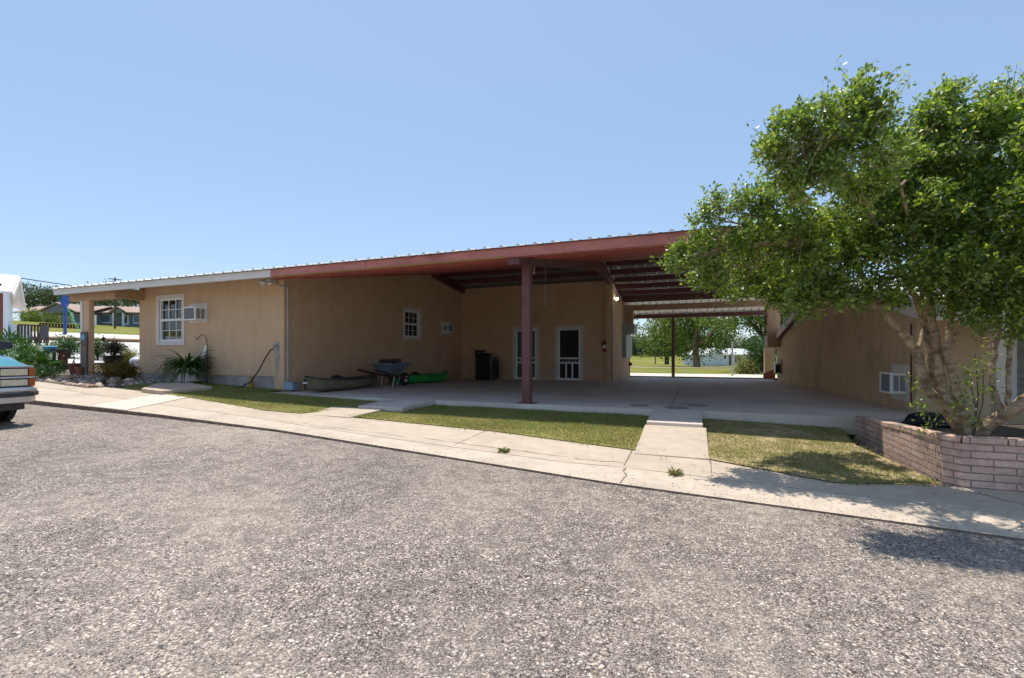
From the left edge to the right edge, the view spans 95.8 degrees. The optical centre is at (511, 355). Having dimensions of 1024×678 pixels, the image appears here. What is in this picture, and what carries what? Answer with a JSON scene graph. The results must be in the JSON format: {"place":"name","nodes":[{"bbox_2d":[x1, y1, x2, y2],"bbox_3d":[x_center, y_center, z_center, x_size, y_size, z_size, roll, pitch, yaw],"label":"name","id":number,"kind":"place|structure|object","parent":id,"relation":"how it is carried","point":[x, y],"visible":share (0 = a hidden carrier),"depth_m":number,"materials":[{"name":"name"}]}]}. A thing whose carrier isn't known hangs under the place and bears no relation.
{"place":"outdoors","nodes":[
{"label":"outdoors","id":0,"kind":"place"},
{"bbox_2d":[4,340,138,362],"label":"driveway","id":1,"kind":"structure","parent":0,"point":[135,345],"depth_m":21.28,"materials":[{"name":"concrete"}]},
{"bbox_2d":[17,324,48,342],"bbox_3d":[-25.912,-1.080,26.162,0.730,1.155,3.498,0,0,-1],"label":"deck railing","id":2,"kind":"object","parent":1,"relation":"on","point":[24,325],"visible":0.39,"depth_m":24.92,"materials":[{"name":"brown wood"}]},
{"bbox_2d":[28,326,48,344],"bbox_3d":[-24.057,-0.966,23.500,0.670,1.004,0.451,0,0,0],"label":"garden chair","id":3,"kind":"object","parent":1,"relation":"on","point":[43,331],"visible":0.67,"depth_m":23.45,"materials":[{"name":"plastic"}]},
{"bbox_2d":[33,331,138,338],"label":"road","id":4,"kind":"structure","parent":0,"point":[105,335],"depth_m":40.08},
{"bbox_2d":[60,295,69,334],"bbox_3d":[-36.740,-3.269,38.000,0.520,3.636,0.240,0,0,0],"label":"sign pole","id":5,"kind":"object","parent":4,"relation":"on","point":[64,303],"visible":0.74,"depth_m":37.91,"materials":[{"name":"metal"}]},
{"bbox_2d":[121,381,378,412],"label":"lawn","id":6,"kind":"structure","parent":0,"point":[278,408],"depth_m":9.39,"materials":[{"name":"plant"}]},
{"bbox_2d":[141,382,211,394],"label":"stepping slab","id":7,"kind":"structure","parent":6,"relation":"on","point":[166,388],"depth_m":10.50,"materials":[{"name":"concrete"}]},
{"bbox_2d":[175,368,200,381],"bbox_3d":[-8.204,0.489,11.679,0.580,0.339,0.580,0,0,21],"label":"flower pot","id":8,"kind":"object","parent":6,"relation":"on","point":[193,378],"visible":0.59,"depth_m":11.52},
{"bbox_2d":[153,349,214,383],"bbox_3d":[-8.210,0.396,11.674,1.361,1.100,1.372,0,0,21],"label":"strap plant","id":9,"kind":"object","parent":8,"relation":"in","point":[185,363],"visible":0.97,"depth_m":11.47,"materials":[{"name":"green plant"}]},
{"bbox_2d":[199,345,208,369],"bbox_3d":[-8.036,0.170,11.955,0.340,0.883,0.098,0,0,-19],"label":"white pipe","id":10,"kind":"object","parent":8,"relation":"in","point":[205,349],"visible":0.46,"depth_m":11.95,"materials":[{"name":"plastic"}]},
{"bbox_2d":[196,334,207,382],"bbox_3d":[-7.999,0.081,11.912,0.369,1.238,0.027,0,0,14],"label":"shepherd hook","id":11,"kind":"object","parent":6,"relation":"on","point":[207,354],"visible":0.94,"depth_m":11.87,"materials":[{"name":"metal"}]},
{"bbox_2d":[304,407,383,419],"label":"path","id":12,"kind":"structure","parent":0,"point":[343,412],"depth_m":8.02,"materials":[{"name":"concrete"}]},
{"bbox_2d":[358,399,434,411],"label":"path","id":13,"kind":"structure","parent":0,"point":[398,405],"depth_m":8.45,"materials":[{"name":"concrete"}]},
{"bbox_2d":[13,320,903,483],"bbox_3d":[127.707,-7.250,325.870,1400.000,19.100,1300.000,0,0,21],"label":"ground","id":14,"kind":"structure","parent":0,"point":[638,363],"depth_m":54.04,"materials":[{"name":"plant"}]},
{"bbox_2d":[0,274,25,338],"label":"neighbour house","id":15,"kind":"structure","parent":14,"relation":"on","point":[11,293],"depth_m":24.82,"materials":[{"name":"white"}]},
{"bbox_2d":[10,325,29,338],"bbox_3d":[-28.380,-1.350,26.714,0.830,0.750,1.000,0,0,-44],"label":"air conditioner","id":16,"kind":"object","parent":15,"relation":"attached to","point":[13,328],"visible":0.27,"depth_m":26.25,"materials":[{"name":"white"}]},
{"bbox_2d":[13,306,41,320],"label":"clipped shrub","id":17,"kind":"object","parent":14,"relation":"on","point":[35,309],"visible":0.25,"depth_m":91.66,"materials":[{"name":"green plant"}]},
{"bbox_2d":[16,307,49,321],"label":"clipped shrub","id":18,"kind":"object","parent":14,"relation":"on","point":[31,316],"visible":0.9,"depth_m":89.36,"materials":[{"name":"green plant"}]},
{"bbox_2d":[20,281,49,309],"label":"tree","id":19,"kind":"object","parent":14,"relation":"on","point":[28,292],"visible":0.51,"depth_m":149.35,"materials":[{"name":"green plant"}]},
{"bbox_2d":[24,286,49,307],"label":"tree","id":20,"kind":"object","parent":14,"relation":"on","point":[32,305],"visible":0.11,"depth_m":154.72,"materials":[{"name":"green plant"}]},
{"bbox_2d":[26,282,61,305],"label":"tree","id":21,"kind":"object","parent":14,"relation":"on","point":[48,300],"visible":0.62,"depth_m":147.94,"materials":[{"name":"green plant"}]},
{"bbox_2d":[21,278,72,285],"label":"overhead wire","id":22,"kind":"object","parent":14,"relation":"on","point":[45,281],"visible":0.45,"depth_m":64.22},
{"bbox_2d":[36,312,78,322],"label":"clipped shrub","id":23,"kind":"object","parent":14,"relation":"on","point":[54,320],"visible":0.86,"depth_m":91.53,"materials":[{"name":"green plant"}]},
{"bbox_2d":[39,323,79,328],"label":"rail fence","id":24,"kind":"object","parent":14,"relation":"on","point":[50,325],"visible":0.58,"depth_m":58.23,"materials":[{"name":"brown wood"}]},
{"bbox_2d":[42,331,79,358],"bbox_3d":[-16.764,-0.289,17.412,1.449,1.238,1.565,0,0,21],"label":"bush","id":25,"kind":"object","parent":14,"relation":"on","point":[71,343],"visible":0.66,"depth_m":17.23,"materials":[{"name":"green plant"}]},
{"bbox_2d":[13,302,113,324],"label":"ranch house","id":26,"kind":"structure","parent":14,"relation":"on","point":[57,308],"depth_m":99.83,"materials":[{"name":"grey"}]},
{"bbox_2d":[68,314,79,323],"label":"window","id":27,"kind":"structure","parent":26,"relation":"in","point":[76,316],"depth_m":99.83,"materials":[{"name":"white"}]},
{"bbox_2d":[54,295,79,304],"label":"tree","id":28,"kind":"object","parent":14,"relation":"on","point":[58,300],"visible":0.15,"depth_m":148.81,"materials":[{"name":"green plant"}]},
{"bbox_2d":[11,336,138,342],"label":"kerb","id":29,"kind":"structure","parent":14,"relation":"on","point":[122,340],"depth_m":32.32,"materials":[{"name":"concrete"}]},
{"bbox_2d":[31,365,157,386],"bbox_3d":[-11.490,0.542,13.654,6.640,0.442,3.960,0,0,21],"label":"flower bed","id":30,"kind":"object","parent":14,"relation":"on","point":[91,378],"visible":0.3,"depth_m":12.28,"materials":[{"name":"stone"}]},
{"bbox_2d":[0,327,57,358],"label":"fan palm","id":31,"kind":"object","parent":30,"relation":"on","point":[15,341],"visible":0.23,"depth_m":13.38,"materials":[{"name":"green plant"}]},
{"bbox_2d":[6,345,66,367],"bbox_3d":[-13.495,0.101,12.911,1.747,0.869,1.374,0,0,-34],"label":"fan palm","id":32,"kind":"object","parent":30,"relation":"on","point":[40,358],"visible":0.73,"depth_m":12.88,"materials":[{"name":"green plant"}]},
{"bbox_2d":[20,351,71,366],"bbox_3d":[-13.690,0.176,13.600,1.041,0.597,0.500,0,0,0],"label":"plank table","id":33,"kind":"object","parent":30,"relation":"on","point":[65,355],"visible":0.39,"depth_m":13.43,"materials":[{"name":"wood"}]},
{"bbox_2d":[42,346,57,350],"bbox_3d":[-13.590,-0.196,13.600,0.340,0.145,0.340,0,0,21],"label":"blue bowl","id":34,"kind":"object","parent":33,"relation":"on","point":[51,347],"visible":0.72,"depth_m":13.50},
{"bbox_2d":[30,362,66,381],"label":"ground weeds","id":35,"kind":"object","parent":30,"relation":"on","point":[42,371],"visible":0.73,"depth_m":12.34,"materials":[{"name":"green plant"}]},
{"bbox_2d":[38,360,58,371],"bbox_3d":[-13.319,0.310,13.300,0.480,0.360,0.480,0,0,21],"label":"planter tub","id":36,"kind":"object","parent":30,"relation":"on","point":[55,365],"visible":0.36,"depth_m":13.19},
{"bbox_2d":[57,352,65,369],"bbox_3d":[-13.159,0.187,13.490,0.260,0.560,0.260,0,0,21],"label":"garden pedestal","id":37,"kind":"object","parent":30,"relation":"on","point":[60,356],"visible":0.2,"depth_m":13.46,"materials":[{"name":"red brick"}]},
{"bbox_2d":[63,374,75,379],"bbox_3d":[-11.571,0.604,12.093,0.350,0.219,0.249,0,0,1],"label":"rock","id":38,"kind":"object","parent":30,"relation":"on","point":[69,376],"visible":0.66,"depth_m":12.00,"materials":[{"name":"beige stone"}]},
{"bbox_2d":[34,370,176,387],"bbox_3d":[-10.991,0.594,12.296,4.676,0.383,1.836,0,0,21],"label":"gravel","id":39,"kind":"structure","parent":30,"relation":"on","point":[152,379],"depth_m":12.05,"materials":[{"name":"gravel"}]},
{"bbox_2d":[101,355,125,363],"bbox_3d":[-13.438,0.212,15.610,0.660,0.419,0.653,0,0,21],"label":"kettle planter","id":40,"kind":"object","parent":30,"relation":"on","point":[110,357],"visible":0.77,"depth_m":15.38,"materials":[{"name":"metal"}]},
{"bbox_2d":[97,336,129,355],"bbox_3d":[-13.420,-0.236,15.584,0.842,0.822,0.801,0,0,21],"label":"potted bush","id":41,"kind":"object","parent":40,"relation":"in","point":[114,347],"visible":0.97,"depth_m":15.49,"materials":[{"name":"green plant"}]},
{"bbox_2d":[106,376,123,387],"bbox_3d":[-9.771,0.658,11.370,0.391,0.282,0.355,0,0,-14],"label":"rock","id":42,"kind":"object","parent":30,"relation":"on","point":[116,380],"visible":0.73,"depth_m":11.28,"materials":[{"name":"grey stone"}]},
{"bbox_2d":[87,357,144,379],"bbox_3d":[-10.265,0.408,12.005,1.280,0.728,1.170,0,0,21],"label":"russet shrub","id":43,"kind":"object","parent":30,"relation":"on","point":[123,370],"visible":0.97,"depth_m":11.87,"materials":[{"name":"brown plant"}]},
{"bbox_2d":[118,344,138,362],"bbox_3d":[-13.476,0.083,16.295,1.106,0.975,0.982,0,0,21],"label":"yellow shrub","id":44,"kind":"object","parent":30,"relation":"on","point":[130,354],"visible":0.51,"depth_m":16.16,"materials":[{"name":"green plant"}]},
{"bbox_2d":[129,357,138,367],"bbox_3d":[-12.489,0.243,15.373,0.394,0.407,0.400,0,0,21],"label":"gazing ball","id":45,"kind":"object","parent":30,"relation":"on","point":[135,359],"visible":0.44,"depth_m":15.23,"materials":[{"name":"metal"}]},
{"bbox_3d":[-12.071,0.620,12.979,1.050,0.160,0.640,0,0,21],"label":"porch step","id":46,"kind":"object","parent":30,"relation":"on","visible":0},
{"bbox_2d":[67,364,80,374],"bbox_3d":[-12.134,0.385,12.832,0.302,0.300,0.302,0,0,21],"label":"terracotta pot","id":47,"kind":"object","parent":46,"relation":"on","point":[71,369],"visible":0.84,"depth_m":12.73,"materials":[{"name":"red ceramic"}]},
{"bbox_2d":[74,367,83,374],"bbox_3d":[-11.900,0.425,12.719,0.224,0.220,0.224,0,0,21],"label":"terracotta pot","id":48,"kind":"object","parent":46,"relation":"on","point":[78,370],"visible":1,"depth_m":12.65,"materials":[{"name":"ceramic"}]},
{"bbox_2d":[77,332,88,374],"bbox_3d":[-11.788,-0.058,12.729,0.440,1.185,0.100,0,0,21],"label":"plank stand","id":49,"kind":"object","parent":46,"relation":"on","point":[84,343],"visible":0.98,"depth_m":12.73,"materials":[{"name":"wood"}]},
{"bbox_2d":[76,334,113,359],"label":"green weeds","id":50,"kind":"object","parent":14,"relation":"on","point":[97,353],"visible":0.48,"depth_m":17.28,"materials":[{"name":"green plant"}]},
{"bbox_2d":[86,281,112,305],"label":"tree","id":51,"kind":"object","parent":14,"relation":"on","point":[101,302],"visible":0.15,"depth_m":149.34,"materials":[{"name":"green plant"}]},
{"bbox_2d":[108,277,120,328],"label":"utility pole","id":52,"kind":"object","parent":14,"relation":"on","point":[114,279],"visible":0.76,"depth_m":74.94,"materials":[{"name":"brown wood"}]},
{"bbox_2d":[94,304,138,326],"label":"ranch house","id":53,"kind":"structure","parent":14,"relation":"on","point":[127,316],"depth_m":102.86,"materials":[{"name":"grey"}]},
{"bbox_2d":[101,315,111,322],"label":"window","id":54,"kind":"structure","parent":53,"relation":"in","point":[104,318],"depth_m":102.82,"materials":[{"name":"white"}]},
{"bbox_2d":[124,315,128,324],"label":"door","id":55,"kind":"structure","parent":53,"relation":"in","point":[126,317],"depth_m":102.85,"materials":[{"name":"white"}]},
{"bbox_2d":[133,315,138,323],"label":"window","id":56,"kind":"structure","parent":53,"relation":"in","point":[135,317],"depth_m":102.82,"materials":[{"name":"white"}]},
{"bbox_2d":[99,278,136,306],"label":"tree","id":57,"kind":"object","parent":14,"relation":"on","point":[112,302],"visible":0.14,"depth_m":149.17,"materials":[{"name":"green plant"}]},
{"bbox_2d":[113,288,138,306],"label":"tree","id":58,"kind":"object","parent":14,"relation":"on","point":[127,304],"visible":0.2,"depth_m":142.74,"materials":[{"name":"green plant"}]},
{"bbox_2d":[51,216,851,403],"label":"carport house","id":59,"kind":"structure","parent":14,"relation":"on","point":[348,318],"depth_m":13.34,"materials":[{"name":"paint"}]},
{"bbox_2d":[156,293,184,344],"bbox_3d":[-9.292,-0.968,12.631,1.160,1.385,0.120,0,0,21],"label":"window","id":60,"kind":"structure","parent":59,"relation":"in","point":[172,324],"depth_m":12.67,"materials":[{"name":"white glass"}]},
{"bbox_2d":[183,303,207,322],"bbox_3d":[-8.302,-1.115,12.059,0.680,0.510,0.280,0,0,21],"label":"air conditioner","id":61,"kind":"object","parent":59,"relation":"attached to","point":[196,313],"visible":1,"depth_m":11.99,"materials":[{"name":"metal"}]},
{"bbox_2d":[211,342,277,387],"bbox_3d":[-6.594,0.238,11.269,1.905,1.116,0.208,0,0,11],"label":"garden hose","id":62,"kind":"object","parent":59,"relation":"hanging from","point":[275,346],"visible":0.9,"depth_m":11.16,"materials":[{"name":"rubber"}]},
{"bbox_2d":[260,278,276,285],"bbox_3d":[-5.854,-1.775,11.123,0.378,0.210,0.230,0,0,21],"label":"flood light","id":63,"kind":"object","parent":59,"relation":"attached to","point":[265,283],"visible":0.62,"depth_m":11.07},
{"bbox_2d":[256,279,299,389],"bbox_3d":[-5.470,-0.433,10.708,0.300,2.527,1.112,0,0,21],"label":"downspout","id":64,"kind":"object","parent":59,"relation":"attached to","point":[288,385],"visible":1,"depth_m":11.15,"materials":[{"name":"grey plastic"}]},
{"bbox_2d":[403,307,420,339],"bbox_3d":[-3.519,-1.091,16.180,0.120,1.092,1.100,0,0,21],"label":"window","id":65,"kind":"structure","parent":59,"relation":"in","point":[411,317],"depth_m":16.22,"materials":[{"name":"white glass"}]},
{"bbox_2d":[441,321,453,334],"bbox_3d":[-2.541,-1.070,18.272,0.230,0.500,0.670,0,0,21],"label":"air conditioner","id":66,"kind":"object","parent":59,"relation":"attached to","point":[447,328],"visible":1,"depth_m":18.15,"materials":[{"name":"metal"}]},
{"bbox_2d":[513,326,538,379],"bbox_3d":[0.581,-0.083,18.638,1.120,2.134,0.190,0,0,21],"label":"screen door","id":67,"kind":"structure","parent":59,"relation":"in","point":[517,334],"depth_m":18.73,"materials":[{"name":"metal"}]},
{"bbox_2d":[555,325,582,380],"bbox_3d":[2.236,-0.083,17.984,1.120,2.134,0.180,0,0,21],"label":"screen door","id":68,"kind":"structure","parent":59,"relation":"in","point":[577,327],"depth_m":17.96,"materials":[{"name":"grey"}]},
{"bbox_2d":[623,335,631,357],"bbox_3d":[5.248,-0.380,21.008,0.158,0.960,2.050,0,0,21],"label":"breaker panel","id":69,"kind":"object","parent":59,"relation":"attached to","point":[627,346],"visible":0.99,"depth_m":20.41,"materials":[{"name":"metal"}]},
{"bbox_2d":[623,323,636,335],"bbox_3d":[5.230,-1.135,20.495,0.498,0.570,1.220,0,0,21],"label":"electrical box","id":70,"kind":"object","parent":59,"relation":"attached to","point":[629,329],"visible":1,"depth_m":20.00,"materials":[{"name":"metal"}]},
{"bbox_2d":[0,404,1023,677],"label":"parking lot","id":71,"kind":"structure","parent":14,"relation":"on","point":[348,556],"depth_m":2.54,"materials":[{"name":"gravel"}]},
{"bbox_2d":[0,340,38,421],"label":"pickup truck","id":72,"kind":"object","parent":71,"relation":"on","point":[18,390],"visible":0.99,"depth_m":6.88,"materials":[{"name":"teal paint"}]},
{"bbox_2d":[569,420,1022,594],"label":"leaf litter","id":73,"kind":"object","parent":71,"relation":"on","point":[873,506],"visible":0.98,"depth_m":3.62,"materials":[{"name":"plant"}]},
{"bbox_2d":[25,387,1023,540],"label":"kerb","id":74,"kind":"structure","parent":14,"relation":"on","point":[1003,525],"depth_m":4.31,"materials":[{"name":"concrete"}]},
{"bbox_2d":[667,465,683,476],"bbox_3d":[1.572,1.121,4.444,0.158,0.086,0.161,0,0,21],"label":"weed tuft","id":75,"kind":"object","parent":74,"relation":"on","point":[676,472],"visible":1,"depth_m":4.43,"materials":[{"name":"green plant"}]},
{"bbox_2d":[270,376,915,434],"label":"carport slab","id":76,"kind":"structure","parent":14,"relation":"on","point":[764,400],"depth_m":9.72,"materials":[{"name":"concrete"}]},
{"bbox_2d":[303,372,377,390],"bbox_3d":[-4.341,0.671,12.082,0.716,0.431,3.466,0,0,10],"label":"kayak","id":77,"kind":"object","parent":76,"relation":"on","point":[335,382],"visible":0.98,"depth_m":11.31,"materials":[{"name":"green plastic"}]},
{"bbox_2d":[357,363,410,386],"bbox_3d":[-3.502,0.559,13.127,0.670,0.685,1.941,0,0,21],"label":"wheelbarrow","id":78,"kind":"object","parent":76,"relation":"on","point":[387,370],"visible":0.98,"depth_m":12.99,"materials":[{"name":"metal"}]},
{"bbox_2d":[390,371,447,383],"bbox_3d":[-3.043,0.720,15.558,0.657,0.426,2.814,0,0,30],"label":"kayak","id":79,"kind":"object","parent":76,"relation":"on","point":[415,377],"visible":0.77,"depth_m":15.35,"materials":[{"name":"green plastic"}]},
{"bbox_2d":[475,350,499,379],"bbox_3d":[-0.952,0.368,18.190,0.753,1.150,0.782,0,0,21],"label":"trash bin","id":80,"kind":"object","parent":76,"relation":"on","point":[486,368],"visible":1,"depth_m":17.89,"materials":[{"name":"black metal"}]},
{"bbox_2d":[664,406,688,408],"bbox_3d":[2.713,0.863,7.616,0.400,0.006,0.400,0,0,21],"label":"floor cover","id":81,"kind":"object","parent":76,"relation":"on","point":[673,407],"visible":0.96,"depth_m":7.62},
{"bbox_2d":[763,369,774,378],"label":"ramp wall","id":82,"kind":"structure","parent":76,"relation":"on","point":[770,374],"depth_m":19.93,"materials":[{"name":"brick"}]},
{"bbox_2d":[630,334,642,355],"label":"woodland tree","id":83,"kind":"object","parent":14,"relation":"on","point":[633,342],"visible":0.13,"depth_m":147.78,"materials":[{"name":"green plant"}]},
{"bbox_2d":[632,330,650,356],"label":"woodland tree","id":84,"kind":"object","parent":14,"relation":"on","point":[640,349],"visible":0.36,"depth_m":148.84,"materials":[{"name":"green plant"}]},
{"bbox_2d":[632,318,700,364],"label":"oak tree","id":85,"kind":"object","parent":14,"relation":"on","point":[641,343],"visible":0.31,"depth_m":75.26,"materials":[{"name":"green plant"}]},
{"bbox_2d":[634,316,748,366],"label":"oak tree","id":86,"kind":"object","parent":14,"relation":"on","point":[692,332],"visible":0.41,"depth_m":64.59,"materials":[{"name":"green plant"}]},
{"bbox_2d":[630,373,776,377],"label":"gravel drive","id":87,"kind":"structure","parent":14,"relation":"on","point":[699,375],"depth_m":24.45,"materials":[{"name":"stone"}]},
{"bbox_2d":[731,342,732,375],"bbox_3d":[11.438,0.246,24.000,0.100,1.908,0.095,0,0,21],"label":"fence post","id":88,"kind":"object","parent":87,"relation":"on","point":[731,358],"visible":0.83,"depth_m":23.98,"materials":[{"name":"metal"}]},
{"bbox_2d":[682,348,750,365],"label":"white cottage","id":89,"kind":"structure","parent":14,"relation":"on","point":[726,360],"depth_m":89.44,"materials":[{"name":"paint"}]},
{"bbox_2d":[712,334,738,349],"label":"woodland tree","id":90,"kind":"object","parent":14,"relation":"on","point":[724,344],"visible":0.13,"depth_m":138.96,"materials":[{"name":"green plant"}]},
{"bbox_2d":[726,335,761,348],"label":"woodland tree","id":91,"kind":"object","parent":14,"relation":"on","point":[743,344],"visible":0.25,"depth_m":138.85,"materials":[{"name":"green plant"}]},
{"bbox_2d":[729,355,762,373],"bbox_3d":[15.237,0.679,29.987,2.424,1.781,2.170,0,0,-35],"label":"tall shrub","id":92,"kind":"object","parent":14,"relation":"on","point":[745,365],"visible":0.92,"depth_m":29.73,"materials":[{"name":"green plant"}]},
{"bbox_2d":[737,333,776,373],"bbox_3d":[16.037,0.066,30.034,2.797,3.095,2.454,0,0,-7],"label":"tall shrub","id":93,"kind":"object","parent":14,"relation":"on","point":[756,352],"visible":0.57,"depth_m":29.79,"materials":[{"name":"green plant"}]},
{"bbox_2d":[694,261,830,371],"bbox_3d":[19.819,-4.396,35.671,11.749,11.767,11.897,0,0,35],"label":"shade tree","id":94,"kind":"object","parent":14,"relation":"on","point":[754,321],"visible":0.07,"depth_m":35.43,"materials":[{"name":"green plant"}]},
{"bbox_2d":[764,348,774,379],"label":"column","id":95,"kind":"structure","parent":14,"relation":"on","point":[769,357],"depth_m":20.89,"materials":[{"name":"paint"}]},
{"bbox_2d":[764,276,1023,423],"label":"outbuilding","id":96,"kind":"structure","parent":14,"relation":"on","point":[847,354],"depth_m":8.96,"materials":[{"name":"paint"}]},
{"bbox_2d":[774,359,781,372],"bbox_3d":[10.423,0.425,18.142,0.210,0.550,0.412,0,0,21],"label":"meter box","id":97,"kind":"object","parent":96,"relation":"attached to","point":[777,367],"visible":1,"depth_m":17.98,"materials":[{"name":"metal"}]},
{"bbox_2d":[879,364,909,401],"bbox_3d":[6.315,0.445,7.664,0.230,0.590,0.720,0,0,21],"label":"air conditioner","id":98,"kind":"object","parent":96,"relation":"attached to","point":[893,384],"visible":0.98,"depth_m":7.47,"materials":[{"name":"metal"}]},
{"bbox_2d":[1008,318,1023,402],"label":"window","id":99,"kind":"structure","parent":96,"relation":"in","point":[1017,367],"depth_m":6.73,"materials":[{"name":"glass"}]},
{"bbox_2d":[855,416,1023,492],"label":"brick planter","id":100,"kind":"object","parent":14,"relation":"on","point":[994,460],"visible":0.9,"depth_m":4.16,"materials":[{"name":"brick"}]},
{"bbox_2d":[650,54,1023,439],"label":"holly tree","id":101,"kind":"object","parent":100,"relation":"on","point":[920,191],"visible":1,"depth_m":4.04,"materials":[{"name":"green plant"}]},
{"bbox_2d":[902,412,950,427],"bbox_3d":[5.152,0.841,5.712,0.530,0.289,0.355,0,0,21],"label":"rubbish sack","id":102,"kind":"object","parent":100,"relation":"on","point":[918,422],"visible":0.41,"depth_m":5.63,"materials":[{"name":"plastic"}]},
{"bbox_2d":[348,404,648,450],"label":"lawn","id":103,"kind":"structure","parent":0,"point":[538,426],"depth_m":6.80,"materials":[{"name":"plant"}]},
{"bbox_2d":[0,0,1023,352],"label":"sky","id":104,"kind":"structure","parent":0,"point":[140,139],"materials":[{"name":"blue"}]},
{"bbox_2d":[33,381,1023,515],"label":"sidewalk","id":105,"kind":"structure","parent":0,"point":[1002,502],"depth_m":5.20,"materials":[{"name":"concrete"}]},
{"bbox_2d":[93,394,185,409],"bbox_3d":[-7.350,0.912,9.248,1.071,0.142,1.719,0,0,9],"label":"concrete patch","id":106,"kind":"object","parent":105,"relation":"on","point":[127,404],"visible":0.99,"depth_m":9.21,"materials":[{"name":"concrete"}]},
{"bbox_2d":[497,447,510,452],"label":"weed tuft","id":107,"kind":"object","parent":105,"relation":"on","point":[503,449],"visible":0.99,"depth_m":5.34,"materials":[{"name":"green plant"}]},
{"bbox_2d":[634,425,708,459],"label":"path","id":108,"kind":"structure","parent":0,"point":[680,442],"depth_m":5.54,"materials":[{"name":"concrete"}]},
{"bbox_2d":[647,409,702,427],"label":"path","id":109,"kind":"structure","parent":0,"point":[680,418],"depth_m":6.57,"materials":[{"name":"concrete"}]},
{"bbox_2d":[702,418,949,486],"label":"lawn","id":110,"kind":"structure","parent":0,"point":[772,432],"depth_m":5.17,"materials":[{"name":"plant"}]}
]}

